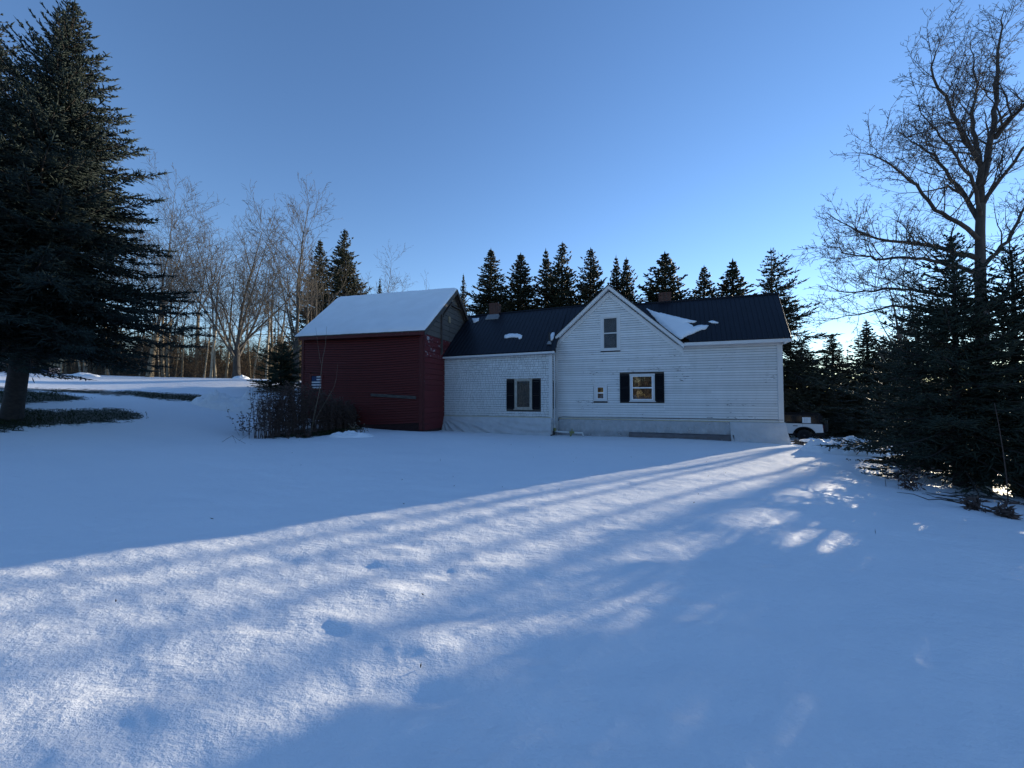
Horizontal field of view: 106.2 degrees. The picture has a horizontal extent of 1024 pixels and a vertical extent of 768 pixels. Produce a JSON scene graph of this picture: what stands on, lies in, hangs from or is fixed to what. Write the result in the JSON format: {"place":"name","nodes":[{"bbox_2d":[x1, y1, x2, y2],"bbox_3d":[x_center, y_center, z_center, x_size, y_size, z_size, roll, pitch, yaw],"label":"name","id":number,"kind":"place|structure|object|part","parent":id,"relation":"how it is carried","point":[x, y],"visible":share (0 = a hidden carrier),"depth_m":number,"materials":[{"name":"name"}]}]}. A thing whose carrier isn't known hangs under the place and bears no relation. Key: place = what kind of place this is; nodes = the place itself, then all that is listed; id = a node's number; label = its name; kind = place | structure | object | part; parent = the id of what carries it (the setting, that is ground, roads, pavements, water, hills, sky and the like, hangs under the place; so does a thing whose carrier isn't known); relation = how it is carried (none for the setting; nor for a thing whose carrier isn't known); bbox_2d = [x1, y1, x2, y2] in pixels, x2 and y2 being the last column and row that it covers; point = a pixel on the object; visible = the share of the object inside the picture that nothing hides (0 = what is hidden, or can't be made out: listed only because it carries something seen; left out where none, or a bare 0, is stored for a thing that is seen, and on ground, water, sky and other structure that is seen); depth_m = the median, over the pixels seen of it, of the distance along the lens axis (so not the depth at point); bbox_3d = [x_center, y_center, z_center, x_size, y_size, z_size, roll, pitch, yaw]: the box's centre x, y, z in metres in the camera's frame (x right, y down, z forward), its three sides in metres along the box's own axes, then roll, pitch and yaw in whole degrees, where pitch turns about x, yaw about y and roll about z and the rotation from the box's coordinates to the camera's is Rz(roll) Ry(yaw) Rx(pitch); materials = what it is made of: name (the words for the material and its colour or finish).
{"place":"outdoors","nodes":[
{"label":"outdoors","id":0,"kind":"place"},
{"bbox_2d":[0,372,1023,767],"bbox_3d":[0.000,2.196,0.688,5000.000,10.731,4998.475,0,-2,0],"label":"ground","id":1,"kind":"structure","parent":0,"point":[620,602],"depth_m":3.19,"materials":[{"name":"white snow"}]},
{"bbox_2d":[40,359,63,373],"bbox_3d":[-44.986,-1.742,37.563,2.500,1.440,0.090,0,-2,0],"label":"plank rail","id":2,"kind":"object","parent":1,"relation":"on","point":[58,365],"visible":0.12,"depth_m":37.55,"materials":[{"name":"wood"}]},
{"bbox_2d":[0,13,116,382],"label":"spruce tree","id":3,"kind":"object","parent":1,"relation":"on","point":[5,52],"visible":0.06,"depth_m":14.34,"materials":[{"name":"green plant"}]},
{"bbox_2d":[70,372,100,376],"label":"snow bank","id":4,"kind":"structure","parent":1,"relation":"on","point":[84,374],"depth_m":32.58,"materials":[{"name":"white snow"}]},
{"bbox_2d":[0,0,223,419],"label":"spruce tree","id":5,"kind":"object","parent":1,"relation":"on","point":[52,226],"visible":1,"depth_m":10.81,"materials":[{"name":"green plant"}]},
{"bbox_2d":[3,321,301,380],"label":"undergrowth","id":6,"kind":"object","parent":1,"relation":"on","point":[188,370],"visible":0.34,"depth_m":43.35,"materials":[{"name":"brown plant"}]},
{"bbox_2d":[148,234,174,376],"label":"poplar tree","id":7,"kind":"object","parent":1,"relation":"on","point":[162,360],"visible":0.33,"depth_m":37.98,"materials":[{"name":"beige plant"}]},
{"bbox_2d":[166,254,180,376],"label":"poplar tree","id":8,"kind":"object","parent":1,"relation":"on","point":[167,369],"visible":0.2,"depth_m":39.22,"materials":[{"name":"beige plant"}]},
{"bbox_2d":[175,316,182,376],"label":"poplar tree","id":9,"kind":"object","parent":1,"relation":"on","point":[178,351],"visible":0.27,"depth_m":41.66,"materials":[{"name":"beige plant"}]},
{"bbox_2d":[176,252,192,376],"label":"poplar tree","id":10,"kind":"object","parent":1,"relation":"on","point":[182,367],"visible":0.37,"depth_m":40.02,"materials":[{"name":"beige plant"}]},
{"bbox_2d":[95,152,277,376],"bbox_3d":[-33.034,-11.650,38.167,17.388,22.691,17.789,1,-2,-29],"label":"bare tree","id":11,"kind":"object","parent":1,"relation":"on","point":[156,338],"visible":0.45,"depth_m":37.58,"materials":[{"name":"beige plant"}]},
{"bbox_2d":[148,213,251,377],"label":"bare tree","id":12,"kind":"object","parent":1,"relation":"on","point":[197,324],"visible":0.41,"depth_m":44.28,"materials":[{"name":"beige plant"}]},
{"bbox_2d":[186,342,220,377],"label":"spruce tree","id":13,"kind":"object","parent":1,"relation":"on","point":[204,356],"visible":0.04,"depth_m":68.32,"materials":[{"name":"green plant"}]},
{"bbox_2d":[195,251,217,377],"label":"birch tree","id":14,"kind":"object","parent":1,"relation":"on","point":[215,374],"visible":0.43,"depth_m":39.27,"materials":[{"name":"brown plant"}]},
{"bbox_2d":[198,303,226,377],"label":"birch tree","id":15,"kind":"object","parent":1,"relation":"on","point":[207,347],"visible":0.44,"depth_m":40.31,"materials":[{"name":"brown plant"}]},
{"bbox_2d":[206,236,229,377],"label":"birch tree","id":16,"kind":"object","parent":1,"relation":"on","point":[212,359],"visible":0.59,"depth_m":39.23,"materials":[{"name":"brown plant"}]},
{"bbox_2d":[215,248,243,377],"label":"poplar tree","id":17,"kind":"object","parent":1,"relation":"on","point":[227,364],"visible":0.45,"depth_m":40.19,"materials":[{"name":"beige plant"}]},
{"bbox_2d":[191,389,269,413],"bbox_3d":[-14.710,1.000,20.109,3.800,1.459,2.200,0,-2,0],"label":"snow bank","id":18,"kind":"structure","parent":1,"relation":"on","point":[215,399],"depth_m":19.51,"materials":[{"name":"white snow"}]},
{"bbox_2d":[136,180,332,378],"bbox_3d":[-24.730,-9.463,36.418,14.839,18.549,14.065,1,-2,-19],"label":"bare tree","id":19,"kind":"object","parent":1,"relation":"on","point":[236,353],"visible":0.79,"depth_m":35.46,"materials":[{"name":"grey plant"}]},
{"bbox_2d":[232,375,249,378],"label":"snow bank","id":20,"kind":"structure","parent":1,"relation":"on","point":[241,377],"depth_m":33.71,"materials":[{"name":"white snow"}]},
{"bbox_2d":[235,260,250,377],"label":"poplar tree","id":21,"kind":"object","parent":1,"relation":"on","point":[248,346],"visible":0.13,"depth_m":42.99,"materials":[{"name":"beige plant"}]},
{"bbox_2d":[227,405,266,434],"bbox_3d":[-10.687,1.474,15.553,1.811,1.282,0.852,0,-2,11],"label":"weed clump","id":22,"kind":"object","parent":1,"relation":"on","point":[243,428],"visible":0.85,"depth_m":15.55,"materials":[{"name":"brown plant"}]},
{"bbox_2d":[244,347,261,376],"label":"spruce tree","id":23,"kind":"object","parent":1,"relation":"on","point":[252,359],"visible":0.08,"depth_m":64.20,"materials":[{"name":"green plant"}]},
{"bbox_2d":[245,275,277,378],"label":"birch tree","id":24,"kind":"object","parent":1,"relation":"on","point":[258,345],"visible":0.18,"depth_m":41.55,"materials":[{"name":"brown plant"}]},
{"bbox_2d":[258,267,275,378],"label":"birch tree","id":25,"kind":"object","parent":1,"relation":"on","point":[268,336],"visible":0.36,"depth_m":38.58,"materials":[{"name":"brown plant"}]},
{"bbox_2d":[263,259,280,374],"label":"poplar tree","id":26,"kind":"object","parent":1,"relation":"on","point":[271,323],"visible":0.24,"depth_m":40.11,"materials":[{"name":"beige plant"}]},
{"bbox_2d":[266,246,278,373],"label":"poplar tree","id":27,"kind":"object","parent":1,"relation":"on","point":[272,316],"visible":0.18,"depth_m":43.65,"materials":[{"name":"beige plant"}]},
{"bbox_2d":[246,337,301,393],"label":"pine tree","id":28,"kind":"object","parent":1,"relation":"on","point":[285,372],"visible":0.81,"depth_m":26.64,"materials":[{"name":"green plant"}]},
{"bbox_2d":[275,283,294,369],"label":"poplar tree","id":29,"kind":"object","parent":1,"relation":"on","point":[278,326],"visible":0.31,"depth_m":41.37,"materials":[{"name":"beige plant"}]},
{"bbox_2d":[280,271,294,341],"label":"poplar tree","id":30,"kind":"object","parent":1,"relation":"on","point":[284,315],"visible":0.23,"depth_m":45.21,"materials":[{"name":"beige plant"}]},
{"bbox_2d":[274,280,304,342],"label":"birch tree","id":31,"kind":"object","parent":1,"relation":"on","point":[287,324],"visible":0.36,"depth_m":40.74,"materials":[{"name":"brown plant"}]},
{"bbox_2d":[231,172,354,382],"bbox_3d":[-18.680,-9.968,33.014,9.046,20.262,10.452,1,-2,-34],"label":"bare tree","id":32,"kind":"object","parent":1,"relation":"on","point":[298,305],"visible":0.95,"depth_m":32.59,"materials":[{"name":"grey plant"}]},
{"bbox_2d":[270,430,318,438],"bbox_3d":[-8.758,2.047,15.726,1.333,0.409,1.787,0,-2,0],"label":"weed clump","id":33,"kind":"object","parent":1,"relation":"on","point":[304,434],"visible":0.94,"depth_m":15.56,"materials":[{"name":"brown plant"}]},
{"bbox_2d":[247,381,361,438],"bbox_3d":[-9.066,1.079,17.622,1.442,2.399,6.174,-1,-2,18],"label":"dark shrub","id":34,"kind":"object","parent":1,"relation":"on","point":[343,413],"visible":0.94,"depth_m":16.64,"materials":[{"name":"black plant"}]},
{"bbox_2d":[302,267,315,321],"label":"birch tree","id":35,"kind":"object","parent":1,"relation":"on","point":[310,307],"visible":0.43,"depth_m":40.60,"materials":[{"name":"brown plant"}]},
{"bbox_2d":[285,240,333,365],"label":"spruce tree","id":36,"kind":"object","parent":1,"relation":"on","point":[325,276],"visible":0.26,"depth_m":62.69,"materials":[{"name":"green plant"}]},
{"bbox_2d":[302,246,320,323],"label":"poplar tree","id":37,"kind":"object","parent":1,"relation":"on","point":[308,285],"visible":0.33,"depth_m":43.04,"materials":[{"name":"beige plant"}]},
{"bbox_2d":[307,253,321,316],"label":"poplar tree","id":38,"kind":"object","parent":1,"relation":"on","point":[315,294],"visible":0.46,"depth_m":39.96,"materials":[{"name":"beige plant"}]},
{"bbox_2d":[311,329,337,431],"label":"forked sapling","id":39,"kind":"object","parent":1,"relation":"on","point":[319,388],"visible":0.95,"depth_m":16.70,"materials":[{"name":"brown plant"}]},
{"bbox_2d":[301,229,372,348],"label":"spruce tree","id":40,"kind":"object","parent":1,"relation":"on","point":[344,254],"visible":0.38,"depth_m":59.46,"materials":[{"name":"green plant"}]},
{"bbox_2d":[328,430,373,437],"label":"snow bank","id":41,"kind":"structure","parent":1,"relation":"on","point":[349,434],"depth_m":15.37,"materials":[{"name":"white snow"}]},
{"bbox_2d":[341,421,367,432],"bbox_3d":[-7.031,1.949,17.329,1.003,0.618,1.284,0,-2,6],"label":"weed clump","id":42,"kind":"object","parent":1,"relation":"on","point":[355,430],"visible":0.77,"depth_m":17.32,"materials":[{"name":"brown plant"}]},
{"bbox_2d":[377,279,381,292],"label":"spruce tree","id":43,"kind":"object","parent":1,"relation":"on","point":[379,288],"visible":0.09,"depth_m":58.47,"materials":[{"name":"green plant"}]},
{"bbox_2d":[296,289,468,431],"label":"red barn","id":44,"kind":"structure","parent":1,"relation":"on","point":[390,380],"depth_m":19.84,"materials":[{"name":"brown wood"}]},
{"bbox_2d":[309,373,323,389],"bbox_3d":[-10.483,-0.125,20.629,0.847,0.868,0.075,-1,-2,15],"label":"window","id":45,"kind":"structure","parent":44,"relation":"in","point":[314,379],"depth_m":20.62,"materials":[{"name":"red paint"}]},
{"bbox_2d":[295,288,456,336],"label":"roof snow","id":46,"kind":"structure","parent":44,"relation":"on","point":[397,311],"depth_m":21.31,"materials":[{"name":"white snow"}]},
{"bbox_2d":[353,241,413,294],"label":"bare tree","id":47,"kind":"object","parent":1,"relation":"on","point":[387,288],"visible":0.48,"depth_m":50.11,"materials":[{"name":"brown plant"}]},
{"bbox_2d":[460,274,470,314],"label":"spruce tree","id":48,"kind":"object","parent":1,"relation":"on","point":[463,296],"visible":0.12,"depth_m":44.27,"materials":[{"name":"green plant"}]},
{"bbox_2d":[464,249,510,315],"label":"spruce tree","id":49,"kind":"object","parent":1,"relation":"on","point":[490,282],"visible":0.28,"depth_m":35.50,"materials":[{"name":"green plant"}]},
{"bbox_2d":[0,388,1021,493],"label":"grass","id":50,"kind":"structure","parent":1,"relation":"on","point":[66,398],"depth_m":15.00,"materials":[{"name":"plant"}]},
{"bbox_2d":[491,253,545,312],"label":"spruce tree","id":51,"kind":"object","parent":1,"relation":"on","point":[522,296],"visible":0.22,"depth_m":35.59,"materials":[{"name":"green plant"}]},
{"bbox_2d":[37,303,1005,379],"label":"distant woods","id":52,"kind":"object","parent":1,"relation":"on","point":[847,350],"visible":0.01,"depth_m":70.96,"materials":[{"name":"plant"}]},
{"bbox_2d":[528,249,565,308],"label":"spruce tree","id":53,"kind":"object","parent":1,"relation":"on","point":[546,265],"visible":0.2,"depth_m":37.05,"materials":[{"name":"green plant"}]},
{"bbox_2d":[542,242,584,308],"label":"spruce tree","id":54,"kind":"object","parent":1,"relation":"on","point":[562,293],"visible":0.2,"depth_m":35.84,"materials":[{"name":"green plant"}]},
{"bbox_2d":[568,247,607,305],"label":"spruce tree","id":55,"kind":"object","parent":1,"relation":"on","point":[586,287],"visible":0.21,"depth_m":35.99,"materials":[{"name":"green plant"}]},
{"bbox_2d":[442,283,791,444],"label":"white house","id":56,"kind":"structure","parent":1,"relation":"on","point":[608,360],"depth_m":19.37,"materials":[{"name":"paint"}]},
{"bbox_2d":[504,333,521,338],"bbox_3d":[0.058,-2.635,21.166,1.056,0.101,0.696,-4,36,16],"label":"snow patch","id":57,"kind":"object","parent":56,"relation":"on","point":[510,335],"visible":1,"depth_m":21.17,"materials":[{"name":"white snow"}]},
{"bbox_2d":[513,378,532,409],"bbox_3d":[0.586,0.529,19.936,1.030,1.615,0.142,-1,-2,19],"label":"window","id":58,"kind":"structure","parent":56,"relation":"in","point":[522,391],"depth_m":19.97,"materials":[{"name":"grey"}]},
{"bbox_2d":[553,383,555,407],"bbox_3d":[2.190,0.587,19.957,0.070,1.310,0.480,-1,-2,19],"label":"downspout","id":59,"kind":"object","parent":56,"relation":"in","point":[553,383],"depth_m":19.92,"materials":[{"name":"white metal"}]},
{"bbox_2d":[593,384,607,400],"bbox_3d":[4.489,0.430,19.528,0.740,0.885,0.105,-1,-2,19],"label":"window","id":60,"kind":"structure","parent":56,"relation":"in","point":[600,390],"depth_m":19.53,"materials":[{"name":"white paint"}]},
{"bbox_2d":[600,314,620,350],"bbox_3d":[4.971,-2.594,19.462,1.060,1.825,0.105,-1,-2,19],"label":"window","id":61,"kind":"structure","parent":56,"relation":"in","point":[609,326],"depth_m":19.49,"materials":[{"name":"white paint"}]},
{"bbox_2d":[629,374,655,401],"bbox_3d":[6.390,0.189,18.881,1.240,1.385,0.105,-1,-2,19],"label":"window","id":62,"kind":"structure","parent":56,"relation":"in","point":[642,386],"depth_m":18.89,"materials":[{"name":"white paint"}]},
{"bbox_2d":[646,308,707,339],"bbox_3d":[7.957,-3.213,19.513,1.670,0.099,3.498,-29,40,-15],"label":"snow patch","id":63,"kind":"object","parent":56,"relation":"on","point":[679,328],"visible":0.96,"depth_m":19.01,"materials":[{"name":"white snow"}]},
{"bbox_2d":[608,258,627,296],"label":"spruce tree","id":64,"kind":"object","parent":1,"relation":"on","point":[614,275],"visible":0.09,"depth_m":36.79,"materials":[{"name":"green plant"}]},
{"bbox_2d":[616,258,642,302],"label":"spruce tree","id":65,"kind":"object","parent":1,"relation":"on","point":[628,291],"visible":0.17,"depth_m":36.50,"materials":[{"name":"green plant"}]},
{"bbox_2d":[638,252,701,302],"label":"spruce tree","id":66,"kind":"object","parent":1,"relation":"on","point":[664,281],"visible":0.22,"depth_m":35.67,"materials":[{"name":"green plant"}]},
{"bbox_2d":[692,266,722,298],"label":"spruce tree","id":67,"kind":"object","parent":1,"relation":"on","point":[706,285],"visible":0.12,"depth_m":36.18,"materials":[{"name":"green plant"}]},
{"bbox_2d":[710,258,839,438],"bbox_3d":[20.538,-3.369,36.194,15.543,17.181,14.718,0,-2,6],"label":"spruce tree","id":68,"kind":"object","parent":1,"relation":"on","point":[731,274],"visible":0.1,"depth_m":35.77,"materials":[{"name":"green plant"}]},
{"bbox_2d":[790,439,814,444],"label":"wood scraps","id":69,"kind":"object","parent":1,"relation":"on","point":[801,441],"visible":0.7,"depth_m":17.10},
{"bbox_2d":[784,412,827,438],"bbox_3d":[19.268,2.971,27.739,5.465,1.965,1.998,-1,-2,36],"label":"parked car","id":70,"kind":"object","parent":1,"relation":"on","point":[795,421],"visible":0.47,"depth_m":26.16,"materials":[{"name":"white paint"}]},
{"bbox_3d":[19.419,2.400,26.574,0.960,0.490,0.025,-1,-2,36],"label":"side window","id":71,"kind":"part","parent":70,"relation":"part of","materials":[{"name":"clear glass"}]},
{"bbox_3d":[20.200,2.381,26.007,0.830,0.490,0.025,-1,-2,36],"label":"side window","id":72,"kind":"part","parent":70,"relation":"part of","materials":[{"name":"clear glass"}]},
{"bbox_2d":[752,248,864,434],"bbox_3d":[21.275,-3.154,29.676,7.577,15.388,8.677,0,-2,-8],"label":"spruce tree","id":73,"kind":"object","parent":1,"relation":"on","point":[792,373],"visible":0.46,"depth_m":28.75,"materials":[{"name":"green plant"}]},
{"bbox_2d":[808,438,834,441],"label":"snow bank","id":74,"kind":"structure","parent":1,"relation":"on","point":[827,440],"depth_m":24.65,"materials":[{"name":"white snow"}]},
{"bbox_2d":[783,343,878,438],"bbox_3d":[25.073,0.525,32.939,8.185,8.413,8.705,-1,-2,18],"label":"spruce tree","id":75,"kind":"object","parent":1,"relation":"on","point":[834,427],"visible":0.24,"depth_m":31.25,"materials":[{"name":"green plant"}]},
{"bbox_2d":[799,436,888,456],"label":"snow bank","id":76,"kind":"structure","parent":1,"relation":"on","point":[810,445],"depth_m":13.86,"materials":[{"name":"white snow"}]},
{"bbox_2d":[800,336,888,437],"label":"spruce tree","id":77,"kind":"object","parent":1,"relation":"on","point":[835,354],"visible":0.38,"depth_m":36.61,"materials":[{"name":"green plant"}]},
{"bbox_2d":[839,320,903,438],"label":"spruce tree","id":78,"kind":"object","parent":1,"relation":"on","point":[864,360],"visible":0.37,"depth_m":41.56,"materials":[{"name":"green plant"}]},
{"bbox_2d":[846,458,897,463],"bbox_3d":[11.803,2.464,12.165,2.183,0.219,0.823,0,-2,0],"label":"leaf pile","id":79,"kind":"object","parent":1,"relation":"on","point":[865,461],"visible":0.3,"depth_m":12.17,"materials":[{"name":"brown plant"}]},
{"bbox_2d":[863,265,907,421],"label":"spruce tree","id":80,"kind":"object","parent":1,"relation":"on","point":[888,328],"visible":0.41,"depth_m":36.65,"materials":[{"name":"green plant"}]},
{"bbox_2d":[855,270,924,429],"bbox_3d":[32.069,-2.001,32.725,2.430,14.412,4.433,1,-2,-25],"label":"spruce tree","id":81,"kind":"object","parent":1,"relation":"on","point":[896,334],"visible":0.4,"depth_m":32.52,"materials":[{"name":"green plant"}]},
{"bbox_2d":[865,334,914,418],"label":"spruce tree","id":82,"kind":"object","parent":1,"relation":"on","point":[886,359],"visible":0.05,"depth_m":46.79,"materials":[{"name":"green plant"}]},
{"bbox_2d":[771,0,1023,451],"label":"bare maple","id":83,"kind":"object","parent":1,"relation":"on","point":[978,213],"visible":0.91,"depth_m":11.51,"materials":[{"name":"brown plant"}]},
{"bbox_2d":[828,304,983,477],"bbox_3d":[12.556,0.277,11.943,4.263,5.922,4.140,0,-2,0],"label":"spruce tree","id":84,"kind":"object","parent":1,"relation":"on","point":[883,410],"visible":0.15,"depth_m":12.27,"materials":[{"name":"green plant"}]},
{"bbox_2d":[888,324,926,383],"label":"spruce tree","id":85,"kind":"object","parent":1,"relation":"on","point":[904,343],"visible":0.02,"depth_m":59.66,"materials":[{"name":"green plant"}]},
{"bbox_2d":[885,462,942,490],"bbox_3d":[8.765,2.045,8.497,0.592,0.641,0.858,0,-2,0],"label":"weed clump","id":86,"kind":"object","parent":1,"relation":"on","point":[913,484],"visible":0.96,"depth_m":8.48,"materials":[{"name":"brown plant"}]},
{"bbox_2d":[816,231,1023,498],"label":"spruce tree","id":87,"kind":"object","parent":1,"relation":"on","point":[940,324],"visible":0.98,"depth_m":8.99,"materials":[{"name":"green plant"}]},
{"bbox_2d":[928,337,964,408],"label":"spruce tree","id":88,"kind":"object","parent":1,"relation":"on","point":[944,377],"visible":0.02,"depth_m":40.94,"materials":[{"name":"green plant"}]},
{"bbox_2d":[898,491,1023,504],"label":"fallen brush","id":89,"kind":"object","parent":1,"relation":"on","point":[955,495],"visible":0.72,"depth_m":7.61,"materials":[{"name":"brown wood"}]},
{"bbox_2d":[901,235,1023,491],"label":"spruce tree","id":90,"kind":"object","parent":1,"relation":"on","point":[1012,264],"visible":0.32,"depth_m":9.37,"materials":[{"name":"green plant"}]},
{"bbox_2d":[955,495,991,512],"bbox_3d":[8.094,2.123,6.691,0.623,0.372,0.433,1,-2,-31],"label":"weed clump","id":91,"kind":"object","parent":1,"relation":"on","point":[975,504],"visible":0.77,"depth_m":6.72,"materials":[{"name":"brown plant"}]},
{"bbox_2d":[933,266,1023,496],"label":"spruce tree","id":92,"kind":"object","parent":1,"relation":"on","point":[1005,438],"visible":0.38,"depth_m":8.59,"materials":[{"name":"green plant"}]},
{"bbox_2d":[994,403,1008,500],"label":"bent sapling","id":93,"kind":"object","parent":1,"relation":"on","point":[1003,458],"visible":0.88,"depth_m":7.71,"materials":[{"name":"brown plant"}]},
{"bbox_2d":[987,499,1022,519],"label":"weed clump","id":94,"kind":"object","parent":1,"relation":"on","point":[1009,512],"visible":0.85,"depth_m":6.26,"materials":[{"name":"brown plant"}]},
{"bbox_2d":[0,0,1023,389],"label":"sky","id":95,"kind":"structure","parent":0,"point":[701,133],"materials":[{"name":"blue"}]}
]}

